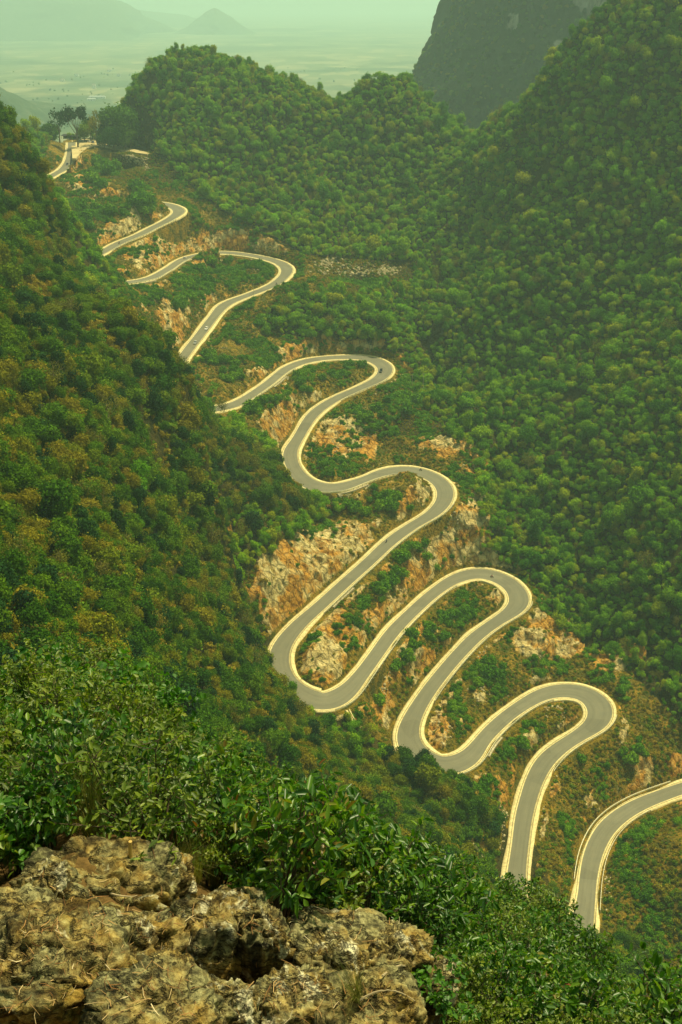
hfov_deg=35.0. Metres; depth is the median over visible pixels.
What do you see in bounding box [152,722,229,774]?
leaved shrub
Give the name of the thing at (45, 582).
broadleaf tree
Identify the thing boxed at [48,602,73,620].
broadleaf tree
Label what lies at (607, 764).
green bush
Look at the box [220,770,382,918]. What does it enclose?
leafy shrub
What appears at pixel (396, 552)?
green bush
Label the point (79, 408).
broadleaf tree
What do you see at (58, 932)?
dry litter
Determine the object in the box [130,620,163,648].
broadleaf tree
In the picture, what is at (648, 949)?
broadleaf tree
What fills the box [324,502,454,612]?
guard rail
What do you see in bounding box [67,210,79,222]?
green bush
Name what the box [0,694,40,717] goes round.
leaved shrub
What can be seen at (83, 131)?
broadleaf tree
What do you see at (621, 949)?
broadleaf tree
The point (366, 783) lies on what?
broadleaf tree
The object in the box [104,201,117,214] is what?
green bush
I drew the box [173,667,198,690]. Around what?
broadleaf tree
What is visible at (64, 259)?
dry tree
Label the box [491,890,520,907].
leafy shrub
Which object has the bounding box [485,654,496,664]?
green bush
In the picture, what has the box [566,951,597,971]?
leafy shrub
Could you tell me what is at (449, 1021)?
leaved shrub
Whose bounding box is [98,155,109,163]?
green bush
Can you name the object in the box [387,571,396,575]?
green bush
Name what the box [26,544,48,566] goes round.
broadleaf tree
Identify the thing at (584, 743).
guard rail
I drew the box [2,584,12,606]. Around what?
broadleaf tree
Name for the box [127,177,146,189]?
green bush
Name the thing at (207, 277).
green bush
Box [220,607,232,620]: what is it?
broadleaf tree
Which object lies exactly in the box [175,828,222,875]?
grass tuft
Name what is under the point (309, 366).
green bush
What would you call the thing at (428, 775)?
broadleaf tree
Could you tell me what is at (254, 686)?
broadleaf tree
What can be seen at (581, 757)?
green bush
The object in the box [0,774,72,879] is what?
broad leaved plant
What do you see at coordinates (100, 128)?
broadleaf tree
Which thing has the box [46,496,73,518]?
broadleaf tree
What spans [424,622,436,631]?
green bush
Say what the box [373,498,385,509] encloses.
green bush
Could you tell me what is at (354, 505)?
green bush
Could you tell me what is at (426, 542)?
green bush
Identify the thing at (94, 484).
broadleaf tree
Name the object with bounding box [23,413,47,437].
broadleaf tree
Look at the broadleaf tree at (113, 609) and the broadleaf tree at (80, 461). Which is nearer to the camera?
the broadleaf tree at (113, 609)
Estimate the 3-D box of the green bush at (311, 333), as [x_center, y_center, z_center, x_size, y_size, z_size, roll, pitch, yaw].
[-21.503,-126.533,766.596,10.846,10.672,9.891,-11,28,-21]
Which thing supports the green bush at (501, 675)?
on the mountain terrain at (312, 578)
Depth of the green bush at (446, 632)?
547.44 m
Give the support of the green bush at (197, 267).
on the mountain terrain at (312, 578)
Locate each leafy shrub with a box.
[0,659,31,680]
[0,666,29,702]
[0,688,19,729]
[0,703,28,718]
[0,703,76,783]
[0,726,82,849]
[0,791,5,798]
[2,679,62,709]
[7,725,46,753]
[8,697,152,833]
[32,676,118,718]
[44,669,129,699]
[58,703,126,745]
[64,678,119,713]
[94,775,154,840]
[95,754,215,841]
[95,763,164,819]
[108,727,190,773]
[123,701,169,746]
[136,772,201,847]
[147,734,264,870]
[163,757,271,868]
[173,807,235,876]
[179,733,253,782]
[180,768,266,888]
[197,795,368,905]
[197,817,257,875]
[199,740,275,801]
[203,730,254,777]
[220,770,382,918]
[221,759,378,918]
[241,752,269,790]
[250,765,289,794]
[261,760,300,794]
[278,784,441,907]
[288,839,423,909]
[290,814,427,920]
[312,771,384,826]
[336,798,439,919]
[343,798,429,893]
[356,799,388,832]
[380,877,472,962]
[391,890,485,972]
[393,838,505,950]
[444,934,538,1023]
[448,852,482,878]
[456,943,520,993]
[457,874,493,921]
[458,871,491,889]
[458,894,524,947]
[469,907,499,947]
[477,924,535,980]
[480,977,561,1022]
[483,948,519,972]
[484,958,607,1023]
[484,984,555,1023]
[486,936,576,1019]
[487,926,568,970]
[489,871,540,905]
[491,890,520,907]
[494,906,554,940]
[500,875,545,908]
[503,946,564,997]
[508,908,579,963]
[509,942,566,999]
[510,948,566,999]
[511,913,587,959]
[511,958,588,1006]
[521,899,559,922]
[526,990,563,1020]
[534,894,583,947]
[545,947,627,1003]
[557,961,595,993]
[559,952,607,994]
[562,917,624,981]
[563,940,612,972]
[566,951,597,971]
[568,979,623,1023]
[583,986,658,1023]
[589,958,631,994]
[616,941,681,1023]
[616,967,680,1021]
[624,974,652,999]
[637,952,679,1023]
[664,967,681,1023]
[667,988,681,1011]
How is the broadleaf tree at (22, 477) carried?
on the mountain terrain at (312, 578)
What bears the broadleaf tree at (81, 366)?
on the mountain terrain at (312, 578)
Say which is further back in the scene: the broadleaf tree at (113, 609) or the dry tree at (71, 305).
the dry tree at (71, 305)
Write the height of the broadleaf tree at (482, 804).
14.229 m
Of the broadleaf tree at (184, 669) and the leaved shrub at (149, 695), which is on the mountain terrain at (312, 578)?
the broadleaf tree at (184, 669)
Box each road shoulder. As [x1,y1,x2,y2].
[47,142,681,930]
[53,142,681,920]
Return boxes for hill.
[0,0,176,40]
[0,87,54,128]
[29,101,98,125]
[140,10,245,26]
[173,8,256,34]
[249,28,319,31]
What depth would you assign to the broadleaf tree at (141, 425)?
371.40 m
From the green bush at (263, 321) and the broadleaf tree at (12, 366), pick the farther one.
the green bush at (263, 321)
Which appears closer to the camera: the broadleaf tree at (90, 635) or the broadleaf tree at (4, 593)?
the broadleaf tree at (4, 593)
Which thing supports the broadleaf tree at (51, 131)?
on the mountain terrain at (312, 578)
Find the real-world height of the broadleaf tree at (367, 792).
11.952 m
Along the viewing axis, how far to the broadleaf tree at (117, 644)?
206.43 m
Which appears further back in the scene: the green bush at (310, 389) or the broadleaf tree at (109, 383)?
the green bush at (310, 389)
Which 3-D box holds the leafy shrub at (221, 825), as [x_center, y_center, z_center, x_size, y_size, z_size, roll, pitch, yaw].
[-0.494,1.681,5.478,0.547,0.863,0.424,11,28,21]
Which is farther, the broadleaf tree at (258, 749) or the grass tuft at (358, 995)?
the broadleaf tree at (258, 749)
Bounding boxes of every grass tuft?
[2,710,108,847]
[6,718,139,837]
[130,743,201,840]
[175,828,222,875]
[176,826,222,882]
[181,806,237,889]
[308,947,380,1006]
[412,893,512,975]
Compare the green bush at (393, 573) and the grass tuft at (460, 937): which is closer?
the grass tuft at (460, 937)
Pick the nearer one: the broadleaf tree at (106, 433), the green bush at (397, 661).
the broadleaf tree at (106, 433)
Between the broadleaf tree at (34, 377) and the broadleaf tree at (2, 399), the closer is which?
the broadleaf tree at (2, 399)
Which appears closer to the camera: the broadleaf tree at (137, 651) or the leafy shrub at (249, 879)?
the leafy shrub at (249, 879)
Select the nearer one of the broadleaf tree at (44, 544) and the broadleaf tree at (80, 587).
the broadleaf tree at (80, 587)
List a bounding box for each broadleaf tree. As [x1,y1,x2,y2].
[0,288,13,306]
[0,356,20,381]
[0,384,16,402]
[0,386,11,405]
[0,436,11,461]
[0,501,12,530]
[0,535,3,552]
[0,546,32,577]
[0,558,13,597]
[0,573,12,602]
[0,597,12,628]
[1,433,21,452]
[1,463,36,491]
[2,558,20,578]
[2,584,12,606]
[6,573,22,588]
[9,365,47,391]
[10,588,43,621]
[10,622,60,655]
[11,537,35,551]
[11,584,49,606]
[11,589,47,612]
[12,448,30,469]
[13,487,41,512]
[14,435,36,454]
[14,598,51,628]
[16,626,33,639]
[17,527,48,552]
[18,571,40,590]
[21,311,52,336]
[22,477,44,491]
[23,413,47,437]
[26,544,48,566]
[30,476,77,513]
[30,564,62,588]
[34,530,48,545]
[35,552,48,568]
[35,571,56,591]
[36,525,59,553]
[38,470,67,486]
[38,474,57,485]
[39,334,66,355]
[39,589,62,611]
[40,123,60,140]
[40,526,59,552]
[41,619,52,630]
[42,420,61,440]
[44,348,79,376]
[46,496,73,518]
[47,518,74,539]
[47,557,57,565]
[47,614,58,631]
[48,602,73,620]
[50,512,79,535]
[50,531,84,562]
[52,577,79,605]
[53,560,74,578]
[54,632,78,655]
[56,409,81,436]
[56,447,75,469]
[58,618,79,635]
[59,576,85,609]
[60,563,81,582]
[60,578,79,607]
[65,395,87,419]
[66,441,84,454]
[70,356,88,372]
[70,410,84,423]
[71,448,87,479]
[71,563,85,582]
[73,612,92,634]
[73,614,86,633]
[74,554,95,580]
[75,350,109,382]
[75,517,100,542]
[77,122,91,140]
[77,633,111,658]
[78,370,94,388]
[78,475,102,497]
[79,631,94,638]
[81,118,97,139]
[81,608,121,640]
[81,633,105,650]
[84,463,109,482]
[86,473,116,497]
[89,423,111,442]
[91,538,117,557]
[93,543,123,571]
[94,118,112,145]
[94,133,108,148]
[96,101,127,145]
[99,356,113,381]
[99,572,123,591]
[100,126,124,149]
[101,383,115,398]
[101,586,121,603]
[101,589,117,616]
[102,377,115,390]
[102,635,119,655]
[106,102,140,146]
[106,639,125,660]
[110,523,121,541]
[112,104,143,147]
[113,636,132,656]
[116,122,137,148]
[121,635,147,659]
[122,386,149,405]
[122,408,137,431]
[122,538,147,561]
[122,632,150,652]
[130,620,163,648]
[131,587,157,619]
[133,415,147,441]
[133,651,164,679]
[139,438,150,456]
[143,646,154,654]
[144,551,161,566]
[144,650,165,665]
[147,586,164,604]
[152,372,176,392]
[154,493,171,511]
[155,640,172,654]
[156,600,173,626]
[156,622,174,644]
[156,677,175,693]
[157,493,180,517]
[158,475,170,492]
[159,646,182,665]
[159,663,179,686]
[162,327,178,347]
[167,662,184,677]
[169,577,186,602]
[169,659,183,671]
[170,649,188,671]
[172,468,189,501]
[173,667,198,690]
[173,680,203,718]
[177,448,205,471]
[178,398,202,432]
[178,593,196,611]
[179,522,191,543]
[180,459,208,487]
[182,713,200,724]
[185,667,196,683]
[189,533,203,558]
[191,604,215,630]
[192,665,212,689]
[196,475,218,502]
[196,694,210,713]
[196,702,214,723]
[197,713,219,732]
[197,723,221,744]
[199,622,214,648]
[208,705,226,720]
[208,715,228,730]
[216,659,237,680]
[218,723,250,750]
[220,603,232,618]
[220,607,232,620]
[226,695,245,717]
[231,680,247,702]
[237,662,255,686]
[240,742,268,758]
[243,509,266,532]
[243,737,262,750]
[244,670,263,700]
[250,666,266,684]
[260,728,282,755]
[262,715,277,730]
[267,694,287,712]
[267,727,286,746]
[273,675,281,683]
[275,741,300,764]
[278,726,289,742]
[297,744,313,765]
[298,752,316,770]
[305,732,323,746]
[306,717,320,735]
[320,728,337,743]
[325,776,343,792]
[336,783,360,799]
[358,779,373,791]
[358,782,372,804]
[363,761,389,776]
[365,769,382,777]
[372,787,380,796]
[372,789,399,817]
[390,794,401,812]
[398,814,416,828]
[411,813,425,836]
[413,761,442,788]
[415,810,431,818]
[419,752,438,768]
[419,817,436,834]
[438,843,454,854]
[441,830,450,845]
[442,848,454,857]
[453,782,474,800]
[459,797,477,815]
[459,840,475,854]
[460,852,480,865]
[473,794,489,815]
[605,944,627,955]
[607,946,637,974]
[610,970,625,986]
[631,951,650,973]
[635,945,653,957]
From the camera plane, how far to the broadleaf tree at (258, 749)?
255.38 m
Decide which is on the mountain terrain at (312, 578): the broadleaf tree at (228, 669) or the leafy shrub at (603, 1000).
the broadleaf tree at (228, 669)
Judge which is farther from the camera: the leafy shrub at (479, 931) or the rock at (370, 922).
the leafy shrub at (479, 931)
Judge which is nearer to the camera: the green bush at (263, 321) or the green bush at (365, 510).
the green bush at (365, 510)
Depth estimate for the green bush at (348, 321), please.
778.59 m
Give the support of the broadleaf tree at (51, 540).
on the mountain terrain at (312, 578)
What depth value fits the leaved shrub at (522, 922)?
11.35 m
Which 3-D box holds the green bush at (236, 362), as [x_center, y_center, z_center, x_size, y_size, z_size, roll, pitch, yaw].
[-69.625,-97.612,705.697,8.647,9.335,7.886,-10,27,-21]
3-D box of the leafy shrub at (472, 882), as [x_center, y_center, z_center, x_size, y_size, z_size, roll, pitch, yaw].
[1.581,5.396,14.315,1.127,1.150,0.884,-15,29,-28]
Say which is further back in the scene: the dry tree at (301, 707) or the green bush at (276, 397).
the green bush at (276, 397)
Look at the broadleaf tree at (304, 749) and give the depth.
351.95 m
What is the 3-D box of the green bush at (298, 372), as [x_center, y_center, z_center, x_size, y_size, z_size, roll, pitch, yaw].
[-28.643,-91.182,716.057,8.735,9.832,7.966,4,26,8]
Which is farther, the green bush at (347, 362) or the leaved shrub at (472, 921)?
the green bush at (347, 362)
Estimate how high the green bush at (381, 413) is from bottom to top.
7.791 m
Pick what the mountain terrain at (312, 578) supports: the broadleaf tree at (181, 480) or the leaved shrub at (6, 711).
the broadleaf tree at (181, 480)
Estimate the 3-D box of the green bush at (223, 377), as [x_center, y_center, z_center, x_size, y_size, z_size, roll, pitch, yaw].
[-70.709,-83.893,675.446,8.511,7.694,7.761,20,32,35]
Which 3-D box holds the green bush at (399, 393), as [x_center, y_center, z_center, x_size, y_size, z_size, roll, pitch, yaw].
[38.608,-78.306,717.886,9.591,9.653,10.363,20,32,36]
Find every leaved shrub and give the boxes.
[0,636,83,706]
[0,650,153,770]
[0,678,21,703]
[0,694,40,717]
[0,697,25,725]
[0,705,62,769]
[0,746,89,876]
[1,667,37,696]
[2,653,43,681]
[4,684,44,709]
[21,667,75,708]
[30,660,96,695]
[31,635,110,677]
[39,667,187,754]
[44,718,229,867]
[45,666,152,737]
[70,642,142,690]
[93,655,144,692]
[111,674,187,735]
[147,746,212,782]
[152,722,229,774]
[156,734,226,774]
[184,717,246,767]
[188,783,262,886]
[218,726,278,792]
[270,819,397,910]
[417,839,462,889]
[442,946,521,1023]
[442,992,492,1023]
[456,996,519,1023]
[458,889,492,930]
[462,905,485,946]
[479,888,528,938]
[481,903,547,960]
[502,999,578,1023]
[504,894,537,911]
[505,895,553,919]
[510,883,574,929]
[538,989,600,1023]
[541,890,577,918]
[555,1005,601,1023]
[572,966,654,1019]
[577,985,634,1012]
[583,1005,643,1023]
[601,1011,656,1023]
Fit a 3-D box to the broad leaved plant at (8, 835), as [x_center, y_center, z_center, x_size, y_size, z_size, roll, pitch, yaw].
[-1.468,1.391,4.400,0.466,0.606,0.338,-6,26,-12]
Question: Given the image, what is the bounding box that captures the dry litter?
[0,848,442,1023]
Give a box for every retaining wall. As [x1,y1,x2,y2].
[274,376,288,388]
[333,588,354,607]
[337,484,370,497]
[488,737,502,757]
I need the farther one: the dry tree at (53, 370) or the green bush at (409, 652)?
the green bush at (409, 652)
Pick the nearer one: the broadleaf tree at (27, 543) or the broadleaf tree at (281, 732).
the broadleaf tree at (27, 543)
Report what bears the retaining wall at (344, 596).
on the mountain terrain at (312, 578)
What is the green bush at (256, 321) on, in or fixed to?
on the mountain terrain at (312, 578)
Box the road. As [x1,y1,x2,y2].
[50,142,681,929]
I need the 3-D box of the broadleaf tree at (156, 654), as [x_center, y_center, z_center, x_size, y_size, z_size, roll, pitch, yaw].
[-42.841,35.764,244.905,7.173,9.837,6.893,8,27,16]
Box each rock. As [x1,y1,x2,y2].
[0,882,58,920]
[0,896,147,1023]
[8,835,192,911]
[18,855,82,898]
[78,948,227,1023]
[106,906,194,955]
[170,885,256,981]
[179,851,197,898]
[204,974,261,1023]
[232,886,265,901]
[234,899,297,985]
[254,963,334,1023]
[286,904,388,959]
[292,933,371,974]
[311,963,427,1023]
[350,920,434,976]
[419,954,461,1023]
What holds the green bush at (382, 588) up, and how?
on the mountain terrain at (312, 578)
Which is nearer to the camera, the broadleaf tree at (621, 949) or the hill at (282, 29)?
the broadleaf tree at (621, 949)
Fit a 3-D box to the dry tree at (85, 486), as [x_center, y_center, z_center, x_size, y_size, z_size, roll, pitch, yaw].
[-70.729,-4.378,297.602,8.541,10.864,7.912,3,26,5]
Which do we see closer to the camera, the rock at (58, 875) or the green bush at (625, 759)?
the rock at (58, 875)
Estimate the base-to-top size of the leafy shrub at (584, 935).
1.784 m
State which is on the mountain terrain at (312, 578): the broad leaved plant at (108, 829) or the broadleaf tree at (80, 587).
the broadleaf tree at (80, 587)
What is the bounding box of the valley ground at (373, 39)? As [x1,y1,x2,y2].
[0,5,437,141]
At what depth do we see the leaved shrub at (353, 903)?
4.84 m
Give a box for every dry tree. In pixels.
[1,523,39,566]
[24,321,41,338]
[46,361,67,387]
[51,549,72,564]
[52,251,73,266]
[58,571,85,584]
[63,296,82,312]
[74,480,98,498]
[91,430,107,446]
[93,558,110,580]
[98,394,124,423]
[100,491,113,509]
[124,532,133,541]
[128,604,141,616]
[140,543,153,562]
[153,608,171,628]
[171,353,188,377]
[187,583,203,604]
[206,521,223,544]
[230,704,244,722]
[236,603,249,623]
[243,612,254,625]
[249,643,265,664]
[257,736,271,753]
[290,697,306,713]
[312,717,326,738]
[519,452,537,468]
[633,548,655,567]
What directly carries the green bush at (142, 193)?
on the mountain terrain at (312, 578)
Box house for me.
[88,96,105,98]
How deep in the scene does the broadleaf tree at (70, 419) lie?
314.02 m
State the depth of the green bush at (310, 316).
772.25 m
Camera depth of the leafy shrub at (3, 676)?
9.65 m
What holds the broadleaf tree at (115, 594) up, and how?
on the mountain terrain at (312, 578)
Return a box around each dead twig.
[110,892,136,896]
[359,989,414,1000]
[382,964,405,976]
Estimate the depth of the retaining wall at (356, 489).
611.94 m
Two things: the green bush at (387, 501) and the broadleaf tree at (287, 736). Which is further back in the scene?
the green bush at (387, 501)
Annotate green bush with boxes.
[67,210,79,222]
[74,196,88,208]
[77,214,87,228]
[78,208,92,220]
[81,167,94,181]
[84,220,96,229]
[85,206,95,218]
[87,171,100,182]
[88,200,102,209]
[92,177,106,187]
[93,159,105,168]
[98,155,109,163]
[100,162,116,174]
[101,201,116,212]
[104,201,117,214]
[109,153,122,169]
[125,189,146,205]
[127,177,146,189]
[131,181,147,190]
[131,186,148,204]
[136,203,148,213]
[144,188,157,202]
[144,201,156,213]
[170,295,181,309]
[172,293,186,299]
[178,271,185,277]
[179,298,189,308]
[184,276,196,286]
[189,291,196,299]
[192,262,200,270]
[198,262,206,270]
[202,274,212,281]
[203,350,218,360]
[204,351,216,358]
[206,356,218,365]
[207,252,216,265]
[216,353,229,362]
[218,367,227,372]
[221,373,231,381]
[222,258,231,263]
[223,351,233,361]
[224,372,234,382]
[228,363,238,371]
[229,356,240,365]
[230,371,241,379]
[238,371,246,379]
[241,405,250,412]
[242,399,258,411]
[243,403,260,412]
[250,407,262,415]
[251,318,260,325]
[254,394,268,405]
[257,310,268,320]
[260,318,267,325]
[260,321,272,334]
[267,403,274,408]
[270,394,280,401]
[274,390,284,399]
[282,387,291,395]
[284,395,291,400]
[292,369,303,376]
[294,375,305,385]
[297,384,307,391]
[300,311,307,319]
[303,364,313,367]
[305,328,318,337]
[305,385,314,393]
[306,313,318,321]
[316,373,326,379]
[323,319,339,333]
[327,368,337,374]
[329,305,340,317]
[331,497,341,502]
[340,497,350,505]
[341,317,351,325]
[343,311,353,318]
[344,359,353,365]
[347,500,361,512]
[355,360,366,367]
[355,411,368,420]
[357,595,370,604]
[358,503,372,515]
[366,410,373,417]
[366,496,373,502]
[368,401,383,412]
[369,483,377,489]
[370,423,376,429]
[371,299,385,309]
[371,582,387,594]
[372,581,388,592]
[372,692,385,705]
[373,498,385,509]
[374,491,385,499]
[376,408,386,416]
[377,568,388,579]
[377,594,384,603]
[380,496,391,508]
[381,488,394,496]
[382,394,394,402]
[383,414,392,420]
[384,489,398,496]
[385,494,398,501]
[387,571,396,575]
[388,500,399,511]
[388,572,399,586]
[390,547,408,564]
[390,548,402,559]
[390,564,402,573]
[390,664,400,670]
[392,491,399,499]
[392,656,401,667]
[393,297,403,303]
[393,390,404,397]
[396,567,410,577]
[398,650,405,659]
[399,401,413,415]
[399,543,410,550]
[401,646,413,661]
[403,539,414,547]
[403,627,421,636]
[406,391,413,396]
[407,504,414,509]
[407,636,417,648]
[409,539,417,549]
[411,391,425,403]
[415,539,422,549]
[421,536,430,548]
[421,549,432,560]
[422,627,434,637]
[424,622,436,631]
[426,635,436,640]
[437,609,450,620]
[437,611,448,619]
[439,633,447,641]
[441,628,450,638]
[444,619,452,626]
[446,607,458,618]
[458,607,465,612]
[473,677,482,685]
[474,786,486,794]
[477,779,488,788]
[478,774,491,784]
[479,662,497,678]
[480,655,492,663]
[484,665,498,676]
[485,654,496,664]
[495,668,505,678]
[497,668,507,678]
[498,662,507,668]
[515,734,526,747]
[576,752,587,763]
[602,760,610,767]
[617,748,623,755]
[620,754,635,764]
[621,746,628,752]
[626,750,638,764]
[630,741,642,753]
[635,736,642,741]
[640,749,649,756]
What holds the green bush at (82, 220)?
on the mountain terrain at (312, 578)
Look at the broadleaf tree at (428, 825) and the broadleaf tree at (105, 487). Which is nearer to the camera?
the broadleaf tree at (105, 487)
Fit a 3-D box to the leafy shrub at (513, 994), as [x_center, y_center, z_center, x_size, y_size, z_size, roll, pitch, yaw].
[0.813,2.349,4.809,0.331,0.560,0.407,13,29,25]
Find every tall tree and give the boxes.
[47,107,67,142]
[57,104,88,146]
[87,110,102,144]
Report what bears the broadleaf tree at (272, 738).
on the mountain terrain at (312, 578)
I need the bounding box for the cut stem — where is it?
[128,839,139,858]
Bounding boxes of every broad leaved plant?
[0,644,89,701]
[0,696,11,716]
[0,713,48,758]
[0,743,43,785]
[0,750,80,846]
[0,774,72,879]
[0,798,29,854]
[15,640,86,673]
[75,668,113,691]
[94,646,163,705]
[104,799,156,839]
[140,664,205,735]
[411,939,481,1023]
[432,844,449,866]
[436,908,487,953]
[450,946,494,1020]
[470,870,498,924]
[506,902,555,944]
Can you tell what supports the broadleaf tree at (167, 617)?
on the mountain terrain at (312, 578)
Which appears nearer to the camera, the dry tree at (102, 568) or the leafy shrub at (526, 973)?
the leafy shrub at (526, 973)
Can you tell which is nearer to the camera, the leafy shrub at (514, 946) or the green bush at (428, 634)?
the leafy shrub at (514, 946)
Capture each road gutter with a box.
[53,162,681,909]
[54,148,680,924]
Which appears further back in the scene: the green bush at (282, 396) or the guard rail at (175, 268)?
the guard rail at (175, 268)
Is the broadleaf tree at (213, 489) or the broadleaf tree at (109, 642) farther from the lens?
the broadleaf tree at (213, 489)
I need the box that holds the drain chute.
[345,709,360,728]
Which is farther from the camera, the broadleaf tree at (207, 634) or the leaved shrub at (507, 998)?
the broadleaf tree at (207, 634)
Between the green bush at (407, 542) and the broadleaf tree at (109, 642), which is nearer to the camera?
the broadleaf tree at (109, 642)
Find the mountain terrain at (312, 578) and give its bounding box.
[0,0,681,965]
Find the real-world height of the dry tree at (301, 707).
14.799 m
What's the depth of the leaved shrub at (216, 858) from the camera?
5.31 m
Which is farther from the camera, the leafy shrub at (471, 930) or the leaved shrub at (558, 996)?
the leafy shrub at (471, 930)
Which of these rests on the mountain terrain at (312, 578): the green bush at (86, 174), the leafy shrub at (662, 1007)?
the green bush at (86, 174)
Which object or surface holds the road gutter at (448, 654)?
on the road shoulder at (421, 686)
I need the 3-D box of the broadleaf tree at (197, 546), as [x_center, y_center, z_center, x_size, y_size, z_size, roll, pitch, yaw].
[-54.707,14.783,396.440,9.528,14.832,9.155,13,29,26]
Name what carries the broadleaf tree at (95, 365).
on the mountain terrain at (312, 578)
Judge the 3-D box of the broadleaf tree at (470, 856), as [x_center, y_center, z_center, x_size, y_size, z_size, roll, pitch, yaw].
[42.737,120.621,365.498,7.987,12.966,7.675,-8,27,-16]
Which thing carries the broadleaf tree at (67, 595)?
on the mountain terrain at (312, 578)
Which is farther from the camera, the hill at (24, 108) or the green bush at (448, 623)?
the hill at (24, 108)
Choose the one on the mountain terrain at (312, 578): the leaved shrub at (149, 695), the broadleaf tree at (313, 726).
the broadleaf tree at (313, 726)
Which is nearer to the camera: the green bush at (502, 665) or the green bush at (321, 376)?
the green bush at (502, 665)
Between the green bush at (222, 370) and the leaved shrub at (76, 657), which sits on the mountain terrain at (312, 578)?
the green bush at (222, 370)
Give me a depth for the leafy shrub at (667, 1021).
4.47 m
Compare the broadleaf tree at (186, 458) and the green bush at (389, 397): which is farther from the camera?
the green bush at (389, 397)
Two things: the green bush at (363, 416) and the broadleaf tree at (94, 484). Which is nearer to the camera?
the broadleaf tree at (94, 484)
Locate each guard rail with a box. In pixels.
[112,219,175,250]
[128,258,190,283]
[242,368,294,406]
[304,473,397,492]
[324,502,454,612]
[335,585,456,711]
[342,379,386,399]
[435,601,532,700]
[462,699,553,773]
[553,715,616,773]
[573,781,669,880]
[600,809,650,910]
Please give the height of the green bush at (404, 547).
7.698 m
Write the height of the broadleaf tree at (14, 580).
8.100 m
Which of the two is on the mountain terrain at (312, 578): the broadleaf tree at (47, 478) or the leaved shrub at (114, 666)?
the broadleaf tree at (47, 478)
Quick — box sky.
[119,0,439,4]
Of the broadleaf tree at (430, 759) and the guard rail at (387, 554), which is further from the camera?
the guard rail at (387, 554)
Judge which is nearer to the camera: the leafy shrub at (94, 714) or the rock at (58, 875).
the rock at (58, 875)
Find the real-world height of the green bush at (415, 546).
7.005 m
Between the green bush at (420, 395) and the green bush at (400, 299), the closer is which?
the green bush at (420, 395)
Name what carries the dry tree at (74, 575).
on the mountain terrain at (312, 578)
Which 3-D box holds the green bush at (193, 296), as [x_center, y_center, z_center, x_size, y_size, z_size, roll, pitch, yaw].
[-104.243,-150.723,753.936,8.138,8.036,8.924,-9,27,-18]
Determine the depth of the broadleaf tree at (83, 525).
259.01 m
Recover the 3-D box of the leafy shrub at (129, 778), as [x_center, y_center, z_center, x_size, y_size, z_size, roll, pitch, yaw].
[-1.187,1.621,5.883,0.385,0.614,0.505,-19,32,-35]
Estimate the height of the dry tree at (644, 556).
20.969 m
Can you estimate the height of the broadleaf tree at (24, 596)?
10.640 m
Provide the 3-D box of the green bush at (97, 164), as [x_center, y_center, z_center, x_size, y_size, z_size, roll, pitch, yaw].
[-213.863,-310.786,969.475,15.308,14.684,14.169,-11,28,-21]
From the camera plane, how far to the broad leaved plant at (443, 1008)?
4.05 m
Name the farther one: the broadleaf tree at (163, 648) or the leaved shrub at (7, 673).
the broadleaf tree at (163, 648)
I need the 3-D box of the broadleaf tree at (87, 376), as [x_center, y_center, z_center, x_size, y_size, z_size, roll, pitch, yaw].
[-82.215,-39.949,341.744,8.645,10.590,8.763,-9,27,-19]
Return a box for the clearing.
[72,139,148,160]

